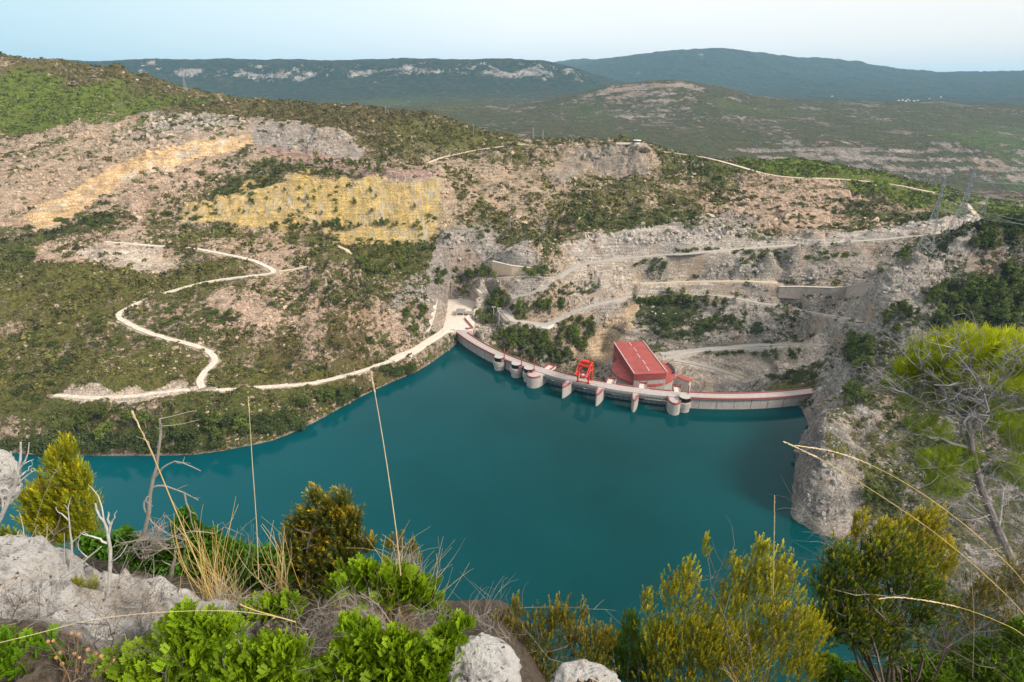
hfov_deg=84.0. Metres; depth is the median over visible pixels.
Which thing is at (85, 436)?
bush
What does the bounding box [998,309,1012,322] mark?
pine tree
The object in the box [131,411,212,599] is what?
grass stalk
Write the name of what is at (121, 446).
bush
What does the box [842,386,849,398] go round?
pine tree
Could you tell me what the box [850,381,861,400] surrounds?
pine tree
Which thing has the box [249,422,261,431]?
bush
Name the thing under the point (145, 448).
bush
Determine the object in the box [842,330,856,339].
pine tree
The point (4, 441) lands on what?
bush
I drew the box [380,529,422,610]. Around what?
rosemary bush
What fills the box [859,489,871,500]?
pine tree
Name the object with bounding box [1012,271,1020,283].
pine tree
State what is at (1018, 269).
pine tree
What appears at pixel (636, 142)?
lookout
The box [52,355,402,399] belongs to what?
gravel road
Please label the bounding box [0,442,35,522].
dead branch
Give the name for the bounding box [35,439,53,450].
bush
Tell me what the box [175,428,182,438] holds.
pine tree
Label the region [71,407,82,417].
pine tree
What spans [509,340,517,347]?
pine tree
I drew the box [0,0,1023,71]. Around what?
sky
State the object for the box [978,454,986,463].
pine tree
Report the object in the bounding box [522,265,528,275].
pine tree
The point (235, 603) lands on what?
dead shrub
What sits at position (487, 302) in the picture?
pine tree
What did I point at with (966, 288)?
pine tree
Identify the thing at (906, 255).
pine tree
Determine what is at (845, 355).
pine tree
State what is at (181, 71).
pylon
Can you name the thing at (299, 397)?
pine tree
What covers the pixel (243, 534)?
grass tuft
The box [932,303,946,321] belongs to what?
pine tree
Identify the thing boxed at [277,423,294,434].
bush
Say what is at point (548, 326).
retaining wall
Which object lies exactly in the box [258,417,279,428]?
bush
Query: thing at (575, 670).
boulder
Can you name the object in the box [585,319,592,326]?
pine tree
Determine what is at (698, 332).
bush
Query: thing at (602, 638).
rosemary bush
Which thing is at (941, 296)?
pine tree
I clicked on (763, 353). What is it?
pine tree
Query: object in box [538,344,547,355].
pine tree
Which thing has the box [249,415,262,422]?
bush
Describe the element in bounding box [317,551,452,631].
mastic bush
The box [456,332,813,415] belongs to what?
arch dam
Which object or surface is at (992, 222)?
pine tree
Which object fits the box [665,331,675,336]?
bush
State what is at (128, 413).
pine tree
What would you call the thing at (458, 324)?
concrete yard
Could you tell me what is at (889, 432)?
pine tree
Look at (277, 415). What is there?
bush
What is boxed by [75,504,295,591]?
holly oak
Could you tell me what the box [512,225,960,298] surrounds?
road
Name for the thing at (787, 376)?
bush
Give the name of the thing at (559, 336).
pine tree
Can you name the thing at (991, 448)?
pine tree
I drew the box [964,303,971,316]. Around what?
pine tree
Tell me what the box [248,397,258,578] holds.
grass stalk
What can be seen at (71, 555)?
dead branch
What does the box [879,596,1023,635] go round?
grass stalk
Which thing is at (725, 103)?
hills
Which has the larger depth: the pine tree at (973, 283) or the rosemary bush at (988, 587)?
the pine tree at (973, 283)
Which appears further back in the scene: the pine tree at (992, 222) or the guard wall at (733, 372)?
the guard wall at (733, 372)
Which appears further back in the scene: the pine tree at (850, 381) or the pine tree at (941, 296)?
the pine tree at (941, 296)
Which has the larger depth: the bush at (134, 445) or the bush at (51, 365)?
the bush at (51, 365)
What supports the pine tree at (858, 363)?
on the terrain at (394, 198)
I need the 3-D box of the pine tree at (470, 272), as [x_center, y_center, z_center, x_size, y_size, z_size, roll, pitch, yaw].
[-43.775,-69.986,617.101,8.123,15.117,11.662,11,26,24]
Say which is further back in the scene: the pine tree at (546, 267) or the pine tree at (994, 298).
the pine tree at (546, 267)
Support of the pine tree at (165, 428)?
on the terrain at (394, 198)
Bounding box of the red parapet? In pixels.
[465,318,473,334]
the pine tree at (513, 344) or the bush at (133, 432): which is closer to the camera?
the bush at (133, 432)
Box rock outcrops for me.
[0,112,952,520]
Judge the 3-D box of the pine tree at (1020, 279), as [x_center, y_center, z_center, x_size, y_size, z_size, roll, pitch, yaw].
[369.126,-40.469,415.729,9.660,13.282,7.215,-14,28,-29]
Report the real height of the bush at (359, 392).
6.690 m
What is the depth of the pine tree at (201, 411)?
378.43 m
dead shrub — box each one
[1,564,77,622]
[6,551,188,681]
[71,544,187,658]
[107,512,197,565]
[196,527,282,634]
[248,579,384,643]
[271,598,339,681]
[284,575,433,634]
[417,586,488,633]
[450,573,520,653]
[772,480,939,603]
[850,568,1023,681]
[860,375,1023,679]
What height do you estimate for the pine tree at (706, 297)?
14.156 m
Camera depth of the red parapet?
541.97 m
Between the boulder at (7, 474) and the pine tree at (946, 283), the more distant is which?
the pine tree at (946, 283)
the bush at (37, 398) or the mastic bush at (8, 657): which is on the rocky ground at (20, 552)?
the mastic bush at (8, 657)
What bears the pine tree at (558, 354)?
on the terrain at (394, 198)
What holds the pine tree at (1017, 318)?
on the terrain at (394, 198)
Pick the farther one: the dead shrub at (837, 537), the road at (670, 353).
the road at (670, 353)
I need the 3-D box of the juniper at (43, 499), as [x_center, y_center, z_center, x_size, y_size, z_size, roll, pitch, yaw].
[-3.999,1.480,4.986,0.803,1.635,0.502,0,24,0]
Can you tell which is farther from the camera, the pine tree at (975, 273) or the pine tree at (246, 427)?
the pine tree at (975, 273)
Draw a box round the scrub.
[0,51,1023,570]
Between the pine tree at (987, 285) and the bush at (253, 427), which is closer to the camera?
the bush at (253, 427)
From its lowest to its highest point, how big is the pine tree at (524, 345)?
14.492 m
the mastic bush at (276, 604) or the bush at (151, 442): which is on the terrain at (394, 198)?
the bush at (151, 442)
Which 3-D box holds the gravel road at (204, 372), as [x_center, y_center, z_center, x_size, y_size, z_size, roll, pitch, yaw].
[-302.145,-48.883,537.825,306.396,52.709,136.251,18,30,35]
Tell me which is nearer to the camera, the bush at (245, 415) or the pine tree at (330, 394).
the bush at (245, 415)
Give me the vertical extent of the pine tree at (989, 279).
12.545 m
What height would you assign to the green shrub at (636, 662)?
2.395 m
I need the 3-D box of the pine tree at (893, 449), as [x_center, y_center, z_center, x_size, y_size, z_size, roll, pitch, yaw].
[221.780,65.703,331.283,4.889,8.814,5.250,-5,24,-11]
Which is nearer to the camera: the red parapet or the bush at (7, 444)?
the bush at (7, 444)
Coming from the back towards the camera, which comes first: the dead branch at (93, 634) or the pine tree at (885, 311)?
the pine tree at (885, 311)
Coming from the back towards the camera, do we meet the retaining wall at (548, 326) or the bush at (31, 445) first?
the retaining wall at (548, 326)
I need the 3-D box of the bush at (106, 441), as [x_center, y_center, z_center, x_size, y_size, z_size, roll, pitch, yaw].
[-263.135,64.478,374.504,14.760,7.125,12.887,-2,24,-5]
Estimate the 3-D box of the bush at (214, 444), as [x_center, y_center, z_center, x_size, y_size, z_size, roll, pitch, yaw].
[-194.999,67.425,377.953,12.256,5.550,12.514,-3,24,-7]
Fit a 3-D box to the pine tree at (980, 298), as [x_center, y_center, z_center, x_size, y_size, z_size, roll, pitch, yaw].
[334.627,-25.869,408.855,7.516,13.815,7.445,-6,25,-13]
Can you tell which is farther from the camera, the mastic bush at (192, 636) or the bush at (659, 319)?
the bush at (659, 319)
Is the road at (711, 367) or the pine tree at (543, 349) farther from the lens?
the pine tree at (543, 349)
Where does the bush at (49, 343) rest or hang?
on the terrain at (394, 198)
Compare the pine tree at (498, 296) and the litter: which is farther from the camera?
the pine tree at (498, 296)
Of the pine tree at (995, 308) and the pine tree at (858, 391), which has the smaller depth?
the pine tree at (858, 391)
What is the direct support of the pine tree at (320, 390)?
on the terrain at (394, 198)
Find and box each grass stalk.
[0,610,293,642]
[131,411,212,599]
[240,604,296,635]
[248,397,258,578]
[371,370,400,575]
[773,495,774,594]
[783,441,1023,614]
[794,445,1023,582]
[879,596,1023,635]
[971,570,973,677]
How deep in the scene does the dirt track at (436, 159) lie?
850.40 m
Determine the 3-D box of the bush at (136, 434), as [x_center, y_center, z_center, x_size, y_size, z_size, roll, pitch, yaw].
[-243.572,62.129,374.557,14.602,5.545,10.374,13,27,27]
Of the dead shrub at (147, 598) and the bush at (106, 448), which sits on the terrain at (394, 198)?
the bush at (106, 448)
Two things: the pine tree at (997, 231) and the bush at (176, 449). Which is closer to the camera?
the bush at (176, 449)
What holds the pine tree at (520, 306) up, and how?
on the terrain at (394, 198)
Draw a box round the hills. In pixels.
[67,48,1023,198]
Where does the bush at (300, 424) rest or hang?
on the terrain at (394, 198)
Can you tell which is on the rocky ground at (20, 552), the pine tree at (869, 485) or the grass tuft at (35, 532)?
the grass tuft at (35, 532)
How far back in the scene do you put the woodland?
562.20 m
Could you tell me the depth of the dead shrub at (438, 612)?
3.13 m
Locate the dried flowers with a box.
[46,631,114,681]
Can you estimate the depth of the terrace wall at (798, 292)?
555.11 m
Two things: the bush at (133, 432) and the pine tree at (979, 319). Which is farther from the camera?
the pine tree at (979, 319)
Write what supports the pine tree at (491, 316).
on the terrain at (394, 198)
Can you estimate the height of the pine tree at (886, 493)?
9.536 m
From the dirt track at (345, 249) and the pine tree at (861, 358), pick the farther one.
the dirt track at (345, 249)
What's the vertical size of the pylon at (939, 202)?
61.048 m
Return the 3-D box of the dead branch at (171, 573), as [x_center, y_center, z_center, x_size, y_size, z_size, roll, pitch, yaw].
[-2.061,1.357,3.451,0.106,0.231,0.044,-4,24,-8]
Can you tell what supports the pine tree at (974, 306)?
on the terrain at (394, 198)
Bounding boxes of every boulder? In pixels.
[0,449,22,506]
[446,632,521,681]
[550,659,620,681]
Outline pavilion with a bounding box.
[455,308,474,315]
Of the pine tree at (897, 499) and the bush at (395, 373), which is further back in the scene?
the bush at (395, 373)
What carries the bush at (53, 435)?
on the terrain at (394, 198)
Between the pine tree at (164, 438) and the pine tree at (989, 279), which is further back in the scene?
the pine tree at (989, 279)
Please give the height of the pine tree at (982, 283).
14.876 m
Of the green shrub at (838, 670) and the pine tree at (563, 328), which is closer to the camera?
the green shrub at (838, 670)
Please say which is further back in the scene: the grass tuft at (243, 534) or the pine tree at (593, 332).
the pine tree at (593, 332)
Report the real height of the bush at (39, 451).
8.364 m
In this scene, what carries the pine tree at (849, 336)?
on the terrain at (394, 198)
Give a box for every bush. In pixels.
[0,436,18,450]
[0,524,24,535]
[0,622,84,680]
[2,438,17,445]
[8,388,22,394]
[22,434,41,451]
[29,391,41,400]
[32,443,57,454]
[33,429,59,446]
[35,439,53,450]
[44,363,59,370]
[45,340,56,346]
[48,434,72,447]
[69,429,94,446]
[80,438,100,450]
[86,595,329,681]
[87,447,104,453]
[93,327,103,331]
[96,431,121,446]
[98,438,114,450]
[110,433,126,444]
[114,443,125,449]
[118,437,134,446]
[123,443,147,452]
[127,429,139,438]
[129,441,142,448]
[131,429,146,441]
[133,432,154,442]
[135,442,156,451]
[141,430,161,447]
[150,436,170,447]
[152,442,166,451]
[166,444,179,452]
[167,427,186,437]
[170,441,188,450]
[178,437,199,448]
[178,439,200,451]
[182,422,200,440]
[200,311,212,316]
[207,437,227,447]
[217,420,238,428]
[219,416,229,426]
[220,411,236,424]
[233,413,252,422]
[235,587,309,627]
[239,429,249,436]
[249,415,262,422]
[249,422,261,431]
[256,422,271,433]
[257,413,267,419]
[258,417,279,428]
[272,407,288,418]
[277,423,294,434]
[285,413,297,421]
[290,416,307,429]
[302,606,475,681]
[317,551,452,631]
[324,384,338,392]
[334,394,349,400]
[336,397,349,405]
[342,385,353,391]
[348,385,362,395]
[380,364,387,370]
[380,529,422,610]
[389,370,400,376]
[393,362,402,369]
[485,582,621,681]
[619,519,835,681]
[657,315,669,321]
[660,325,669,330]
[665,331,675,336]
[692,329,701,334]
[693,323,706,328]
[696,326,705,332]
[755,325,763,332]
[782,373,789,379]
[800,518,962,681]
[836,500,961,681]
[920,538,1023,681]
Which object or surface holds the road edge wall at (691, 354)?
on the terrain at (394, 198)
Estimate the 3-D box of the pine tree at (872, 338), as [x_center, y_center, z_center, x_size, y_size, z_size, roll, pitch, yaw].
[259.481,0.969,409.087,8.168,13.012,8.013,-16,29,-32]
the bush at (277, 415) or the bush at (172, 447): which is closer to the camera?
the bush at (172, 447)
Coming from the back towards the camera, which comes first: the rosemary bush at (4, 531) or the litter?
the rosemary bush at (4, 531)
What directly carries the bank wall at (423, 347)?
on the terrain at (394, 198)
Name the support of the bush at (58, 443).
on the terrain at (394, 198)
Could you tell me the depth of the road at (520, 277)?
582.83 m
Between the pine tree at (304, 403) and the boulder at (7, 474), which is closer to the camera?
the boulder at (7, 474)
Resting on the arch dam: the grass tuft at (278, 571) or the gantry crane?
the gantry crane
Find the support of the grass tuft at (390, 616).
on the rocky ground at (20, 552)
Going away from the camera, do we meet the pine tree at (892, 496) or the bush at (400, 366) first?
the pine tree at (892, 496)
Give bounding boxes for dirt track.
[279,245,350,271]
[426,144,524,162]
[640,280,777,284]
[661,151,934,192]
[965,203,976,214]
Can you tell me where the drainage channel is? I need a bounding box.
[426,299,437,332]
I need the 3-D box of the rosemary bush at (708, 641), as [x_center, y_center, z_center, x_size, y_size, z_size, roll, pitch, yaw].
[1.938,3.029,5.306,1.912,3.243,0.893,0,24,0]
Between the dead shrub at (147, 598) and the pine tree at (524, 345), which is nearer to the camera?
the dead shrub at (147, 598)
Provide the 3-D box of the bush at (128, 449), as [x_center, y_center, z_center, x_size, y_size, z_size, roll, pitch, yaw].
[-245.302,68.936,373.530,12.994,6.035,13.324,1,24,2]
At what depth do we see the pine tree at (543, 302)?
557.65 m
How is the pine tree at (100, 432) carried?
on the terrain at (394, 198)
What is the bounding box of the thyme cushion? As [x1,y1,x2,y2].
[71,573,102,589]
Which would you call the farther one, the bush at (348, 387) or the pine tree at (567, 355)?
the pine tree at (567, 355)
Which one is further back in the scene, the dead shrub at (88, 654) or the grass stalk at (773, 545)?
the grass stalk at (773, 545)
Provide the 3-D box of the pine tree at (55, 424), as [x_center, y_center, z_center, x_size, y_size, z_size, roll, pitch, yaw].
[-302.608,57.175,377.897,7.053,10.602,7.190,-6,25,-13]
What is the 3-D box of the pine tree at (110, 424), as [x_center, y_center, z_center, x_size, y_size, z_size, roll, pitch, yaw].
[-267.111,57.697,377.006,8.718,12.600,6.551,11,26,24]
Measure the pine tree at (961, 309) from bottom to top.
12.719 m
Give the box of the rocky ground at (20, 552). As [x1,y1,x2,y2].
[0,534,595,681]
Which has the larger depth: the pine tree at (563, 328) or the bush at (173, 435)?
the pine tree at (563, 328)
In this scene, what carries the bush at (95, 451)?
on the terrain at (394, 198)
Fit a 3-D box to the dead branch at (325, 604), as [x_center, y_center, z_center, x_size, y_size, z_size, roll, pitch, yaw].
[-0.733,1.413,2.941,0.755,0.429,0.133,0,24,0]
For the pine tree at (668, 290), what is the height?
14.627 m
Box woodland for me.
[0,121,1023,490]
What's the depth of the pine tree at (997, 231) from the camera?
427.26 m
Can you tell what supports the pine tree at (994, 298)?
on the terrain at (394, 198)
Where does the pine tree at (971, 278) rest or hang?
on the terrain at (394, 198)
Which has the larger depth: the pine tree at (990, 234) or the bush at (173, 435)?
the pine tree at (990, 234)
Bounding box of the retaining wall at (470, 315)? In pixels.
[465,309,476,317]
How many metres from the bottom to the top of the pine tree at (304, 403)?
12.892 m
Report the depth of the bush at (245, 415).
387.11 m
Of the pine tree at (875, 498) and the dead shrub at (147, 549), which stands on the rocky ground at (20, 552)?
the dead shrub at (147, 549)
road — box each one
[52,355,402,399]
[104,241,275,388]
[389,328,444,361]
[474,276,555,278]
[500,294,864,325]
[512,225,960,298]
[659,343,827,355]
[673,359,744,379]
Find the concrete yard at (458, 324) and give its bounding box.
[442,299,474,334]
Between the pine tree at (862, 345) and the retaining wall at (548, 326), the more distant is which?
the retaining wall at (548, 326)
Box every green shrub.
[584,604,680,681]
[804,613,1023,681]
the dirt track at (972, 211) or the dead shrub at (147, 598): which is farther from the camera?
the dirt track at (972, 211)
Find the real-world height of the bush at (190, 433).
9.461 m
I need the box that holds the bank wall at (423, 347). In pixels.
[409,328,455,359]
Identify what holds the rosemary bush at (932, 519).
on the rocky ground at (20, 552)
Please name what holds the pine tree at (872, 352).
on the terrain at (394, 198)
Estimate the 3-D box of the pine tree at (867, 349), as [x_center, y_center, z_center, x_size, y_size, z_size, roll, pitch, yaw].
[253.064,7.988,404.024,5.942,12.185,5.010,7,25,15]
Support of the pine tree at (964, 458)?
on the terrain at (394, 198)
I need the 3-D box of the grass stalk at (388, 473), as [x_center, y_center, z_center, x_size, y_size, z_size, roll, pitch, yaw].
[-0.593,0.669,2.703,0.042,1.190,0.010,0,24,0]
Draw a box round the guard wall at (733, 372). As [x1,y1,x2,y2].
[722,368,744,376]
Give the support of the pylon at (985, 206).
on the terrain at (394, 198)
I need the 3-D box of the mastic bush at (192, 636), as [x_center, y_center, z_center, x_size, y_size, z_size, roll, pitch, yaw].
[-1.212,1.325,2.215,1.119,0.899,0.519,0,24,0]
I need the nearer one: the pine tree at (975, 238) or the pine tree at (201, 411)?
the pine tree at (201, 411)
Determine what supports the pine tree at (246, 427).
on the terrain at (394, 198)
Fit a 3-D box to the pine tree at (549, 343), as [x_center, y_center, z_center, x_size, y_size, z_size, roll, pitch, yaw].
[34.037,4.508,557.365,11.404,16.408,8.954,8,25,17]
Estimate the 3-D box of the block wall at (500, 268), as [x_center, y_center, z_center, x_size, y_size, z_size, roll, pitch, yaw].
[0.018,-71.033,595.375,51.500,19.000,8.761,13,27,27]
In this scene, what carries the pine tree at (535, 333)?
on the terrain at (394, 198)
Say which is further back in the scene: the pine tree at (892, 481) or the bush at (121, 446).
the bush at (121, 446)
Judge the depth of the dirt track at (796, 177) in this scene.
783.60 m
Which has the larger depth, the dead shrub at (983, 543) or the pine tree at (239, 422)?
the pine tree at (239, 422)
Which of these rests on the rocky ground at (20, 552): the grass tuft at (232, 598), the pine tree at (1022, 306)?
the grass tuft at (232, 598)
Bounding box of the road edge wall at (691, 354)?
[666,344,823,358]
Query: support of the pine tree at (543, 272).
on the terrain at (394, 198)
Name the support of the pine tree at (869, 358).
on the terrain at (394, 198)
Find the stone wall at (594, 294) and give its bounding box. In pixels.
[574,288,606,303]
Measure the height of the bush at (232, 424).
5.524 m
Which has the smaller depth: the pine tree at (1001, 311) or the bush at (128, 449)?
the bush at (128, 449)
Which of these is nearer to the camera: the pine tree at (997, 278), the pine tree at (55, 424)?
the pine tree at (55, 424)
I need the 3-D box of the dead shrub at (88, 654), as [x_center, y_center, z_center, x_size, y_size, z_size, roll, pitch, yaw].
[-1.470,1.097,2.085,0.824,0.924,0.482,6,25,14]
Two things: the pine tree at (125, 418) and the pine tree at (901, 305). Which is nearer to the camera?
the pine tree at (125, 418)
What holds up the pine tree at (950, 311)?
on the terrain at (394, 198)
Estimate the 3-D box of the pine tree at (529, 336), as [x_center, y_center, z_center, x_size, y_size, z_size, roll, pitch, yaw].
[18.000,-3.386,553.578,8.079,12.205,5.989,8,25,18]
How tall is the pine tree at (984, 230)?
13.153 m
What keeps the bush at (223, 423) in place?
on the terrain at (394, 198)
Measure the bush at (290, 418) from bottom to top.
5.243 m
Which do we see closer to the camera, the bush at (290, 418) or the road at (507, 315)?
the bush at (290, 418)
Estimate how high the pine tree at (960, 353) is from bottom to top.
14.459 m
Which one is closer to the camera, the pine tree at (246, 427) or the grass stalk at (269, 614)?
the grass stalk at (269, 614)
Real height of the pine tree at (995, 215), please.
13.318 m
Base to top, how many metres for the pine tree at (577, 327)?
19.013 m
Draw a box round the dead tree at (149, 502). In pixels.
[136,411,244,544]
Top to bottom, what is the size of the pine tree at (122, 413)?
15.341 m
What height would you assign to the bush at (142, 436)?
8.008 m
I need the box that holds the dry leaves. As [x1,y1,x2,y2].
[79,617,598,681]
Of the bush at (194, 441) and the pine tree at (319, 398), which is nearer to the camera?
the bush at (194, 441)
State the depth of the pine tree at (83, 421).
373.41 m
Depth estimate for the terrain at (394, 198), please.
576.19 m
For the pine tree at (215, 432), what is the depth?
374.59 m
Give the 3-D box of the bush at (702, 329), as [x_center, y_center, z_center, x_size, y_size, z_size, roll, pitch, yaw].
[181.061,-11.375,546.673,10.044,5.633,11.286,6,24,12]
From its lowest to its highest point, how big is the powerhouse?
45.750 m
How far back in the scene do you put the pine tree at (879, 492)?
308.40 m
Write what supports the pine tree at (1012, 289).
on the terrain at (394, 198)
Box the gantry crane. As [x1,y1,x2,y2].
[574,359,593,383]
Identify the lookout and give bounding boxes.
[616,140,640,144]
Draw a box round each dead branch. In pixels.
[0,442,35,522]
[50,538,101,589]
[56,498,88,571]
[80,484,127,597]
[87,587,125,640]
[162,551,179,580]
[301,586,443,632]
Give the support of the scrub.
on the terrain at (394, 198)
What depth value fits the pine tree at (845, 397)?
375.18 m
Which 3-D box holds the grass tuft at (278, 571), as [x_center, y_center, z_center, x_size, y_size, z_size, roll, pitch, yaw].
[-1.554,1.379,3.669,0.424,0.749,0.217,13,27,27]
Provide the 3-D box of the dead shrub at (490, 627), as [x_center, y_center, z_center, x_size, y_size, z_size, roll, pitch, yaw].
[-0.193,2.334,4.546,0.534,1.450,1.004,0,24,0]
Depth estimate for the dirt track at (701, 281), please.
592.43 m
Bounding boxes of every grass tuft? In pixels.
[17,516,55,538]
[157,498,291,609]
[222,517,271,545]
[236,517,301,596]
[304,520,473,632]
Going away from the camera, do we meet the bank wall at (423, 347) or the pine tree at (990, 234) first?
the pine tree at (990, 234)
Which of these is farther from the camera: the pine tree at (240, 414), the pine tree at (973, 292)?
the pine tree at (973, 292)
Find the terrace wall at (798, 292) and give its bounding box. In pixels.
[778,283,875,298]
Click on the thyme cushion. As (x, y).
(82, 583)
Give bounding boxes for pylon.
[179,68,187,90]
[914,177,946,254]
[944,167,976,234]
[980,199,987,216]
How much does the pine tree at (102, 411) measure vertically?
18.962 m
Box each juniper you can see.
[9,431,105,552]
[275,481,379,614]
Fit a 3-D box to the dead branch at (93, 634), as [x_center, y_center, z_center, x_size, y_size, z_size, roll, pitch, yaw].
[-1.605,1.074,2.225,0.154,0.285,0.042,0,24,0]
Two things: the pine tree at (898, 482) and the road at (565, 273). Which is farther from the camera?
the road at (565, 273)
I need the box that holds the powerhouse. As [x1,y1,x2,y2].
[611,340,692,400]
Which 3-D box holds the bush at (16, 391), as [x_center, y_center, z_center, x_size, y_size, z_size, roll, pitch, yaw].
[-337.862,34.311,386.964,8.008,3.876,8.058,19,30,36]
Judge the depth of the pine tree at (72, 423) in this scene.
375.27 m
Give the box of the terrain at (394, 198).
[0,54,1023,620]
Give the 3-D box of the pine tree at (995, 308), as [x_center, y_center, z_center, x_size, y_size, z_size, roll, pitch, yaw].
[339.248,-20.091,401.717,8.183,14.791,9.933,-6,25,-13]
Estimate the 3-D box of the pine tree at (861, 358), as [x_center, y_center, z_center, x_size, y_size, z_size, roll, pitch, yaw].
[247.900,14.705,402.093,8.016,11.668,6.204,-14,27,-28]
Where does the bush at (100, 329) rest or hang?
on the terrain at (394, 198)
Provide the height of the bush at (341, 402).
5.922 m
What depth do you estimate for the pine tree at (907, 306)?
403.69 m
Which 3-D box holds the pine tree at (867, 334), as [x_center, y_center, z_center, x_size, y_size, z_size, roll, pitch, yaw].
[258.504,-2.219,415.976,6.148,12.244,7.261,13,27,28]
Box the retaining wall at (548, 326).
[534,324,554,328]
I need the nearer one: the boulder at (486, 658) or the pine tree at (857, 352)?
the boulder at (486, 658)
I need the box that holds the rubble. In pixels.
[0,71,1022,525]
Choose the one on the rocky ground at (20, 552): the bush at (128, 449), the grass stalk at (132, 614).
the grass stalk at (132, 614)
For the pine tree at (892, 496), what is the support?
on the terrain at (394, 198)
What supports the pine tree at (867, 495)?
on the terrain at (394, 198)
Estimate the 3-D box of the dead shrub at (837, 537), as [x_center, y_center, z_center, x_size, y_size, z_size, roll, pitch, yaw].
[4.429,2.740,7.406,2.239,2.310,1.735,0,24,0]
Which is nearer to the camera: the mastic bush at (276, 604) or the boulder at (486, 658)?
the boulder at (486, 658)
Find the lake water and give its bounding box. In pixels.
[0,341,1023,681]
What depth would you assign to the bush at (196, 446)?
370.75 m
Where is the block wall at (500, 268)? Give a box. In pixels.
[492,261,532,275]
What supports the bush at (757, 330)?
on the terrain at (394, 198)
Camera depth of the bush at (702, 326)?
548.82 m
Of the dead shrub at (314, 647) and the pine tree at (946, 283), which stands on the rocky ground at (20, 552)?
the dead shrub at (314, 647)
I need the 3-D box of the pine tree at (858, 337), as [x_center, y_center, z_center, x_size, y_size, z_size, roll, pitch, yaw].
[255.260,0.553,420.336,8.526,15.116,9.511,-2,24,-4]
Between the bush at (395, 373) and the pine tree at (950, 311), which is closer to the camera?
the pine tree at (950, 311)
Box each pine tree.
[50,420,61,430]
[66,417,79,431]
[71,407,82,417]
[76,403,96,421]
[77,412,90,431]
[91,422,108,439]
[96,402,116,420]
[105,420,115,433]
[116,408,132,425]
[122,414,134,426]
[125,410,137,425]
[136,408,154,428]
[153,415,165,426]
[162,422,168,430]
[162,429,168,441]
[169,418,182,430]
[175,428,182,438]
[193,406,205,421]
[201,413,216,430]
[206,408,222,427]
[211,428,224,441]
[231,416,250,430]
[235,410,247,419]
[239,423,251,438]
[294,394,302,406]
[301,395,311,408]
[316,386,328,400]
[317,394,326,400]
[325,389,335,401]
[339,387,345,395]
[468,270,475,277]
[477,313,484,324]
[478,268,484,276]
[479,261,488,270]
[484,299,491,307]
[489,293,500,303]
[489,314,496,326]
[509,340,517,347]
[514,334,520,343]
[515,301,522,313]
[518,337,526,346]
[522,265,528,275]
[527,332,534,341]
[533,326,542,334]
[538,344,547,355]
[540,264,549,275]
[541,269,546,280]
[541,300,550,310]
[541,338,551,348]
[545,296,553,310]
[555,335,562,343]
[555,350,561,358]
[559,324,566,333]
[563,346,570,358]
[563,346,572,357]
[571,336,578,346]
[572,323,579,335]
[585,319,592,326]
[589,327,597,335]
[664,287,670,298]
[702,294,709,305]
[761,350,768,359]
[838,348,850,363]
[839,394,848,404]
[841,378,854,388]
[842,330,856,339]
[842,335,854,348]
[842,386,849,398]
[845,335,855,349]
[845,394,855,404]
[847,385,867,403]
[849,346,861,357]
[850,351,860,359]
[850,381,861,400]
[851,301,1023,594]
[852,359,861,369]
[854,332,866,342]
[858,354,866,364]
[859,340,868,353]
[859,487,873,500]
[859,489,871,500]
[862,331,870,339]
[864,345,873,353]
[865,342,875,347]
[865,356,874,367]
[866,333,877,342]
[866,482,875,490]
[868,346,875,354]
[870,493,879,504]
[876,490,885,498]
[879,309,888,317]
[884,491,891,501]
[884,491,894,503]
[886,428,894,440]
[888,447,897,457]
[889,305,899,317]
[890,477,901,486]
[891,494,902,504]
[895,476,903,485]
[895,486,904,495]
[896,302,907,314]
[900,252,913,265]
[902,304,912,315]
[928,288,942,304]
[932,284,944,300]
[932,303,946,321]
[933,307,943,323]
[937,277,949,291]
[940,313,948,323]
[941,292,959,307]
[943,308,956,325]
[953,303,961,317]
[953,303,964,318]
[957,452,970,464]
[958,286,969,297]
[960,293,967,302]
[964,274,978,283]
[964,280,978,291]
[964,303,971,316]
[966,272,981,281]
[966,315,984,324]
[967,236,979,249]
[967,286,977,302]
[970,300,980,310]
[972,296,983,304]
[972,427,980,437]
[975,275,987,287]
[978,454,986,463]
[979,226,989,237]
[982,282,991,291]
[983,446,995,460]
[985,231,994,241]
[985,276,995,282]
[986,467,995,480]
[987,219,996,229]
[987,229,1000,240]
[987,303,1002,320]
[988,213,999,223]
[988,228,1000,244]
[988,291,998,305]
[991,275,999,282]
[995,309,1010,320]
[998,285,1008,303]
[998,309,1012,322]
[1005,284,1021,298]
[1007,255,1018,273]
[1008,266,1021,276]
[1010,281,1023,296]
[1011,313,1021,321]
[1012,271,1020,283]
[1012,301,1023,316]
[1013,277,1023,287]
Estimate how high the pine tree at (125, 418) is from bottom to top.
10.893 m
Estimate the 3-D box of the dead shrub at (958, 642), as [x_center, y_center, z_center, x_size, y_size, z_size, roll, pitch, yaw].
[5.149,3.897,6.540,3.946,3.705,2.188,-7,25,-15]
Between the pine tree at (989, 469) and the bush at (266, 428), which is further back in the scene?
the bush at (266, 428)
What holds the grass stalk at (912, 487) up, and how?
on the rocky ground at (20, 552)
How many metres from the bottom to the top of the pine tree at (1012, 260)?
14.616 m
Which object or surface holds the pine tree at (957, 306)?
on the terrain at (394, 198)
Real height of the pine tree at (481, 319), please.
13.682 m
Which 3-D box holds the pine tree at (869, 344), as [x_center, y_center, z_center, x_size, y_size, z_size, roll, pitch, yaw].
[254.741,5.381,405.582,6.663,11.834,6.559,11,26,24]
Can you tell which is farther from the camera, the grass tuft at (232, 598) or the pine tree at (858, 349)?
the pine tree at (858, 349)
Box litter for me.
[2,564,519,681]
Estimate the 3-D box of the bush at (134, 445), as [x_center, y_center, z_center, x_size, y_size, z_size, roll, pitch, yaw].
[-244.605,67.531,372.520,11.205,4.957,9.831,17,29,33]
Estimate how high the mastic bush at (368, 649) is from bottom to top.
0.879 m

